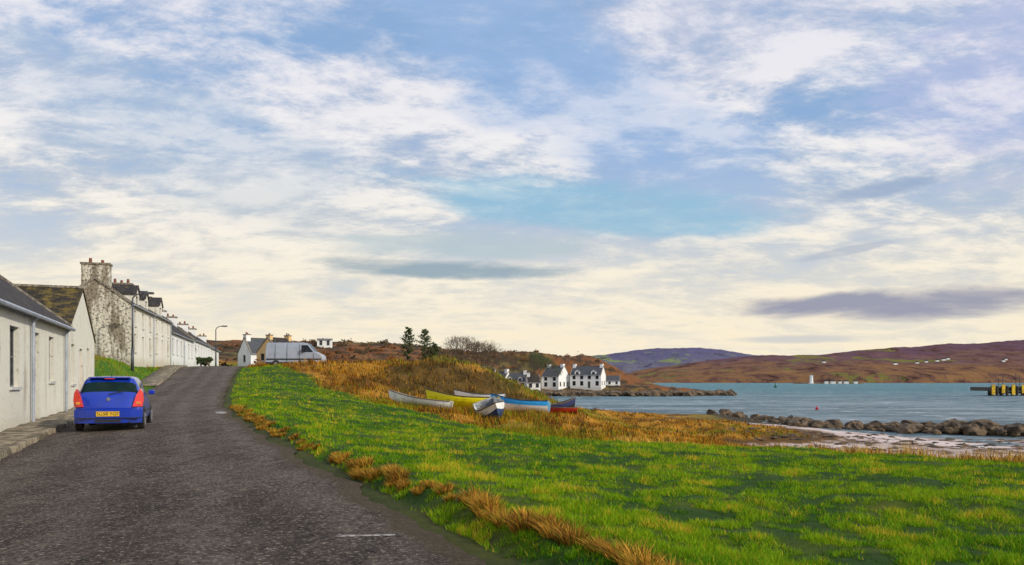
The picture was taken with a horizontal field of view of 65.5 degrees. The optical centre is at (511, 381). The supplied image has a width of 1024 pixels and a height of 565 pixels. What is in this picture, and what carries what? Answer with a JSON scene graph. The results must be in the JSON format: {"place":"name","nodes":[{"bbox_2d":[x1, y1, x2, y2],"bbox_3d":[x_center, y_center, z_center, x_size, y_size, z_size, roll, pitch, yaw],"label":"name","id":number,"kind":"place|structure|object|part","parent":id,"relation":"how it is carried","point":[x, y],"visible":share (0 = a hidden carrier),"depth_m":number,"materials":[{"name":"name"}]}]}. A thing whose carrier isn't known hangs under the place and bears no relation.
{"place":"outdoors","nodes":[
{"label":"outdoors","id":0,"kind":"place"},
{"bbox_2d":[0,407,74,460],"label":"pavement","id":1,"kind":"structure","parent":0,"point":[20,437],"depth_m":19.93,"materials":[{"name":"concrete"}]},
{"bbox_2d":[0,275,75,431],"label":"whitewashed cottage","id":2,"kind":"structure","parent":1,"relation":"on","point":[34,359],"depth_m":22.91,"materials":[{"name":"paint"}]},
{"bbox_2d":[10,329,11,384],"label":"windows","id":3,"kind":"structure","parent":2,"relation":"in","point":[10,329],"depth_m":21.39,"materials":[{"name":"black glass"}]},
{"bbox_2d":[15,284,95,408],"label":"whitewashed cottage","id":4,"kind":"structure","parent":1,"relation":"on","point":[68,304],"depth_m":31.64,"materials":[{"name":"paint"}]},
{"bbox_2d":[140,365,187,385],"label":"pavement","id":5,"kind":"structure","parent":0,"point":[158,377],"depth_m":57.50,"materials":[{"name":"concrete"}]},
{"bbox_2d":[0,366,486,564],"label":"road","id":6,"kind":"structure","parent":0,"point":[188,475],"depth_m":10.14,"materials":[{"name":"grey asphalt"}]},
{"bbox_2d":[73,374,154,430],"bbox_3d":[-11.144,0.500,22.422,1.920,1.620,3.819,0,0,-21],"label":"parked car","id":7,"kind":"object","parent":6,"relation":"on","point":[111,399],"visible":0.99,"depth_m":20.89,"materials":[{"name":"blue paint"}]},
{"bbox_2d":[216,411,394,536],"bbox_3d":[-6.239,1.358,18.926,0.620,0.442,23.804,0,0,-24],"label":"road marking","id":8,"kind":"object","parent":6,"relation":"on","point":[222,412],"visible":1,"depth_m":8.13,"materials":[{"name":"white paint"}]},
{"bbox_2d":[0,0,1023,355],"label":"sky","id":9,"kind":"structure","parent":0,"point":[559,177],"materials":[{"name":"blue"}]},
{"bbox_2d":[94,340,1023,564],"bbox_3d":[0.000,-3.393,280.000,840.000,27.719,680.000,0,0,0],"label":"ground","id":10,"kind":"structure","parent":0,"point":[470,546],"depth_m":16.77,"materials":[{"name":"green plant"}]},
{"bbox_2d":[81,264,152,366],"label":"walls","id":11,"kind":"structure","parent":10,"relation":"on","point":[110,311],"depth_m":59.71,"materials":[{"name":"white paint"}]},
{"bbox_2d":[79,258,152,312],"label":"roof","id":12,"kind":"structure","parent":11,"relation":"on","point":[128,288],"depth_m":62.21,"materials":[{"name":"stone"}]},
{"bbox_2d":[134,297,151,355],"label":"frames and doors","id":13,"kind":"structure","parent":11,"relation":"attached to","point":[142,329],"depth_m":62.04,"materials":[{"name":"paint"}]},
{"bbox_2d":[133,304,156,366],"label":"gutter","id":14,"kind":"object","parent":11,"relation":"attached to","point":[155,315],"visible":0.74,"depth_m":68.46,"materials":[{"name":"paint"}]},
{"bbox_2d":[131,292,153,370],"bbox_3d":[-26.745,-3.577,57.633,1.550,5.754,0.280,0,0,-11],"label":"street lamp","id":15,"kind":"object","parent":10,"relation":"on","point":[132,345],"visible":0.99,"depth_m":57.45,"materials":[{"name":"metal"}]},
{"bbox_2d":[148,304,169,366],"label":"walls","id":16,"kind":"structure","parent":10,"relation":"on","point":[162,346],"depth_m":74.34,"materials":[{"name":"white paint"}]},
{"bbox_2d":[148,296,171,321],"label":"roof","id":17,"kind":"structure","parent":16,"relation":"on","point":[156,301],"depth_m":73.97,"materials":[{"name":"stone"}]},
{"bbox_2d":[156,314,172,364],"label":"gutter","id":18,"kind":"object","parent":16,"relation":"attached to","point":[170,334],"visible":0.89,"depth_m":79.62,"materials":[{"name":"paint"}]},
{"bbox_2d":[162,308,195,366],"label":"white terraced cottage","id":19,"kind":"structure","parent":10,"relation":"on","point":[182,347],"depth_m":89.82,"materials":[{"name":"paint"}]},
{"bbox_2d":[177,321,211,365],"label":"white terraced cottage","id":20,"kind":"structure","parent":10,"relation":"on","point":[201,348],"depth_m":108.69,"materials":[{"name":"paint"}]},
{"bbox_2d":[196,356,212,365],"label":"evergreen shrub","id":21,"kind":"object","parent":10,"relation":"on","point":[204,361],"visible":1,"depth_m":77.16,"materials":[{"name":"green plant"}]},
{"bbox_2d":[197,333,220,365],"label":"white terraced cottage","id":22,"kind":"structure","parent":10,"relation":"on","point":[212,349],"depth_m":131.08,"materials":[{"name":"white paint"}]},
{"bbox_2d":[215,325,226,365],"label":"street lamp","id":23,"kind":"object","parent":10,"relation":"on","point":[215,345],"visible":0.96,"depth_m":99.44,"materials":[{"name":"metal"}]},
{"bbox_2d":[237,332,265,365],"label":"white gabled cottage","id":24,"kind":"structure","parent":10,"relation":"on","point":[247,350],"depth_m":137.71,"materials":[{"name":"white paint"}]},
{"bbox_2d":[257,335,290,364],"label":"walls","id":25,"kind":"structure","parent":10,"relation":"on","point":[261,350],"depth_m":127.64,"materials":[{"name":"beige paint"}]},
{"bbox_2d":[256,333,293,353],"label":"roof","id":26,"kind":"structure","parent":25,"relation":"on","point":[279,340],"depth_m":128.55,"materials":[{"name":"stone"}]},
{"bbox_2d":[265,343,325,363],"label":"parked van","id":27,"kind":"object","parent":10,"relation":"on","point":[278,353],"visible":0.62,"depth_m":74.66,"materials":[{"name":"silver metal"}]},
{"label":"cab window","id":28,"kind":"part","parent":27,"relation":"part of","materials":[{"name":"black glass"}]},
{"bbox_2d":[317,338,332,347],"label":"flat roofed bungalow","id":29,"kind":"object","parent":10,"relation":"on","point":[326,343],"visible":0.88,"depth_m":235.39,"materials":[{"name":"white paint"}]},
{"bbox_2d":[399,326,417,359],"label":"pine tree","id":30,"kind":"object","parent":10,"relation":"on","point":[408,344],"visible":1,"depth_m":164.91,"materials":[{"name":"green plant"}]},
{"bbox_2d":[217,338,613,369],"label":"heath scrub","id":31,"kind":"object","parent":10,"relation":"on","point":[329,355],"visible":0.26,"depth_m":228.14,"materials":[{"name":"brown plant"}]},
{"bbox_2d":[452,342,518,370],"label":"bare bush","id":32,"kind":"object","parent":31,"relation":"on","point":[486,357],"visible":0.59,"depth_m":216.34,"materials":[{"name":"brown plant"}]},
{"bbox_2d":[388,389,452,408],"bbox_3d":[-5.616,1.096,48.065,4.683,0.812,1.373,6,-4,28],"label":"white rowing boat","id":33,"kind":"object","parent":10,"relation":"on","point":[396,396],"visible":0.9,"depth_m":47.51,"materials":[{"name":"paint"}]},
{"bbox_2d":[416,329,433,359],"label":"pine tree","id":34,"kind":"object","parent":10,"relation":"on","point":[426,340],"visible":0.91,"depth_m":167.78,"materials":[{"name":"green plant"}]},
{"bbox_2d":[427,342,442,357],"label":"pine tree","id":35,"kind":"object","parent":10,"relation":"on","point":[436,349],"visible":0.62,"depth_m":168.74,"materials":[{"name":"green plant"}]},
{"bbox_2d":[427,348,465,360],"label":"bare bush","id":36,"kind":"object","parent":10,"relation":"on","point":[446,351],"visible":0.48,"depth_m":189.42,"materials":[{"name":"brown plant"}]},
{"bbox_2d":[442,335,482,361],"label":"bare bush","id":37,"kind":"object","parent":10,"relation":"on","point":[462,340],"visible":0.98,"depth_m":198.70,"materials":[{"name":"brown plant"}]},
{"bbox_2d":[426,389,500,408],"bbox_3d":[-3.161,1.139,50.482,4.784,1.218,1.674,2,-7,6],"label":"yellow rowing boat","id":38,"kind":"object","parent":10,"relation":"on","point":[462,401],"visible":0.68,"depth_m":49.87,"materials":[{"name":"paint"}]},
{"bbox_2d":[454,389,504,396],"bbox_3d":[-2.262,1.016,54.854,3.544,0.947,1.474,0,-6,5],"label":"white dinghy","id":39,"kind":"object","parent":10,"relation":"on","point":[460,393],"visible":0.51,"depth_m":54.29,"materials":[{"name":"paint"}]},
{"bbox_2d":[228,404,731,564],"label":"dry grass verge","id":40,"kind":"structure","parent":10,"relation":"on","point":[482,503],"depth_m":8.46,"materials":[{"name":"brown plant"}]},
{"bbox_2d":[473,396,504,418],"bbox_3d":[-1.159,1.457,43.793,1.674,1.218,2.825,-20,15,-14],"label":"blue dinghy","id":41,"kind":"object","parent":10,"relation":"on","point":[491,406],"visible":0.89,"depth_m":43.12,"materials":[{"name":"paint"}]},
{"bbox_2d":[462,339,515,369],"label":"bare bush","id":42,"kind":"object","parent":10,"relation":"on","point":[488,349],"visible":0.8,"depth_m":212.82,"materials":[{"name":"brown plant"}]},
{"bbox_2d":[509,370,526,386],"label":"walls","id":43,"kind":"structure","parent":10,"relation":"on","point":[525,371],"depth_m":274.58,"materials":[{"name":"white paint"}]},
{"bbox_2d":[506,369,525,380],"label":"roof","id":44,"kind":"structure","parent":43,"relation":"on","point":[515,376],"depth_m":276.22,"materials":[{"name":"grey stone"}]},
{"bbox_2d":[490,393,550,412],"bbox_3d":[0.476,1.468,52.932,4.062,1.218,1.674,2,-11,12],"label":"white motor boat","id":45,"kind":"object","parent":10,"relation":"on","point":[520,405],"visible":0.74,"depth_m":52.20,"materials":[{"name":"paint"}]},
{"bbox_2d":[526,373,540,390],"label":"walls","id":46,"kind":"structure","parent":10,"relation":"on","point":[533,384],"depth_m":271.59,"materials":[{"name":"white paint"}]},
{"bbox_2d":[525,371,540,382],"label":"roof","id":47,"kind":"structure","parent":46,"relation":"on","point":[531,380],"depth_m":272.24,"materials":[{"name":"stone"}]},
{"bbox_2d":[518,352,561,387],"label":"evergreen shrub","id":48,"kind":"object","parent":10,"relation":"on","point":[539,359],"visible":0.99,"depth_m":259.27,"materials":[{"name":"green plant"}]},
{"bbox_2d":[541,364,569,390],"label":"walls","id":49,"kind":"structure","parent":10,"relation":"on","point":[564,377],"depth_m":275.63,"materials":[{"name":"white paint"}]},
{"bbox_2d":[541,362,569,376],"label":"roof","id":50,"kind":"structure","parent":49,"relation":"on","point":[546,373],"depth_m":276.37,"materials":[{"name":"grey stone"}]},
{"bbox_2d":[544,377,567,385],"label":"windows","id":51,"kind":"structure","parent":49,"relation":"attached to","point":[545,378],"depth_m":274.78,"materials":[{"name":"black glass"}]},
{"bbox_2d":[94,353,1023,462],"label":"rough grass","id":52,"kind":"structure","parent":10,"relation":"on","point":[540,430],"depth_m":52.61,"materials":[{"name":"brown plant"}]},
{"bbox_2d":[551,397,575,406],"bbox_3d":[3.054,1.679,55.208,2.824,1.150,1.574,0,0,-8],"label":"boat","id":53,"kind":"object","parent":10,"relation":"on","point":[569,402],"visible":0.34,"depth_m":54.93,"materials":[{"name":"paint"}]},
{"bbox_2d":[550,406,576,412],"bbox_3d":[3.155,1.875,53.445,2.406,0.568,1.174,0,-9,2],"label":"red rowing boat","id":54,"kind":"object","parent":10,"relation":"on","point":[558,409],"visible":0.71,"depth_m":52.99,"materials":[{"name":"paint"}]},
{"bbox_2d":[570,364,605,389],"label":"walls","id":55,"kind":"structure","parent":10,"relation":"on","point":[593,379],"depth_m":276.34,"materials":[{"name":"white paint"}]},
{"bbox_2d":[573,372,598,384],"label":"windows","id":56,"kind":"structure","parent":55,"relation":"attached to","point":[581,382],"depth_m":276.65,"materials":[{"name":"black glass"}]},
{"bbox_2d":[570,362,605,374],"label":"roof","id":57,"kind":"structure","parent":55,"relation":"on","point":[585,370],"depth_m":277.57,"materials":[{"name":"grey stone"}]},
{"bbox_2d":[572,381,604,387],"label":"frames and doors","id":58,"kind":"structure","parent":55,"relation":"attached to","point":[588,384],"depth_m":275.91,"materials":[{"name":"paint"}]},
{"bbox_2d":[606,375,619,385],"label":"harbour cottage","id":59,"kind":"structure","parent":10,"relation":"on","point":[612,380],"depth_m":284.00,"materials":[{"name":"white paint"}]},
{"bbox_2d":[230,364,1023,564],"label":"lawn grass","id":60,"kind":"structure","parent":10,"relation":"on","point":[684,532],"depth_m":11.56,"materials":[{"name":"green plant"}]},
{"bbox_2d":[536,389,736,395],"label":"headland rocks","id":61,"kind":"object","parent":10,"relation":"on","point":[692,392],"visible":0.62,"depth_m":263.39,"materials":[{"name":"grey stone"}]},
{"bbox_2d":[725,427,1023,454],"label":"beach stones","id":62,"kind":"object","parent":10,"relation":"on","point":[869,443],"visible":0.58,"depth_m":61.65,"materials":[{"name":"grey stone"}]},
{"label":"walls","id":63,"kind":"object","parent":10,"relation":"on","visible":0},
{"bbox_2d":[496,368,509,377],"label":"roof","id":64,"kind":"structure","parent":63,"relation":"on","point":[503,373],"depth_m":276.98,"materials":[{"name":"grey stone"}]},
{"bbox_2d":[592,347,763,372],"bbox_3d":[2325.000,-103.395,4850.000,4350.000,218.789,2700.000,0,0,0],"label":"distant hills","id":65,"kind":"structure","parent":0,"point":[632,361],"depth_m":4543.05,"materials":[{"name":"purple plant"}]},
{"bbox_2d":[545,383,1023,445],"bbox_3d":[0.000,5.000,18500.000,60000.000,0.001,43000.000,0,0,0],"label":"sea","id":66,"kind":"structure","parent":0,"point":[864,403],"depth_m":177.87,"materials":[{"name":"liquid"}]},
{"bbox_2d":[809,374,813,383],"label":"lighthouse","id":67,"kind":"object","parent":66,"relation":"on","point":[811,380],"visible":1,"depth_m":1487.26,"materials":[{"name":"paint"}]},
{"bbox_2d":[792,383,862,383],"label":"rocky spit","id":68,"kind":"structure","parent":66,"relation":"in","point":[822,383],"depth_m":1501.82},
{"bbox_2d":[824,380,857,383],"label":"keepers cottages","id":69,"kind":"structure","parent":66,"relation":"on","point":[840,381],"depth_m":1490.00,"materials":[{"name":"paint"}]},
{"bbox_2d":[706,409,1023,436],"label":"rock breakwater","id":70,"kind":"object","parent":66,"relation":"in","point":[981,427],"visible":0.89,"depth_m":77.89,"materials":[{"name":"grey stone"}]},
{"bbox_2d":[970,377,1023,395],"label":"ferry pier","id":71,"kind":"structure","parent":66,"relation":"in","point":[992,390],"depth_m":271.60,"materials":[{"name":"concrete"}]},
{"bbox_2d":[629,340,1023,382],"bbox_3d":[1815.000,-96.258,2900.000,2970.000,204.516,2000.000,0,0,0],"label":"moorland hills","id":72,"kind":"structure","parent":0,"point":[975,363],"depth_m":2424.24,"materials":[{"name":"brown plant"}]},
{"bbox_2d":[822,357,1007,364],"bbox_3d":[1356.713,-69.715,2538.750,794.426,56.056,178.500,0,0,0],"label":"distant cottages","id":73,"kind":"structure","parent":72,"relation":"on","point":[925,361],"depth_m":2562.33,"materials":[{"name":"paint"}]}
]}

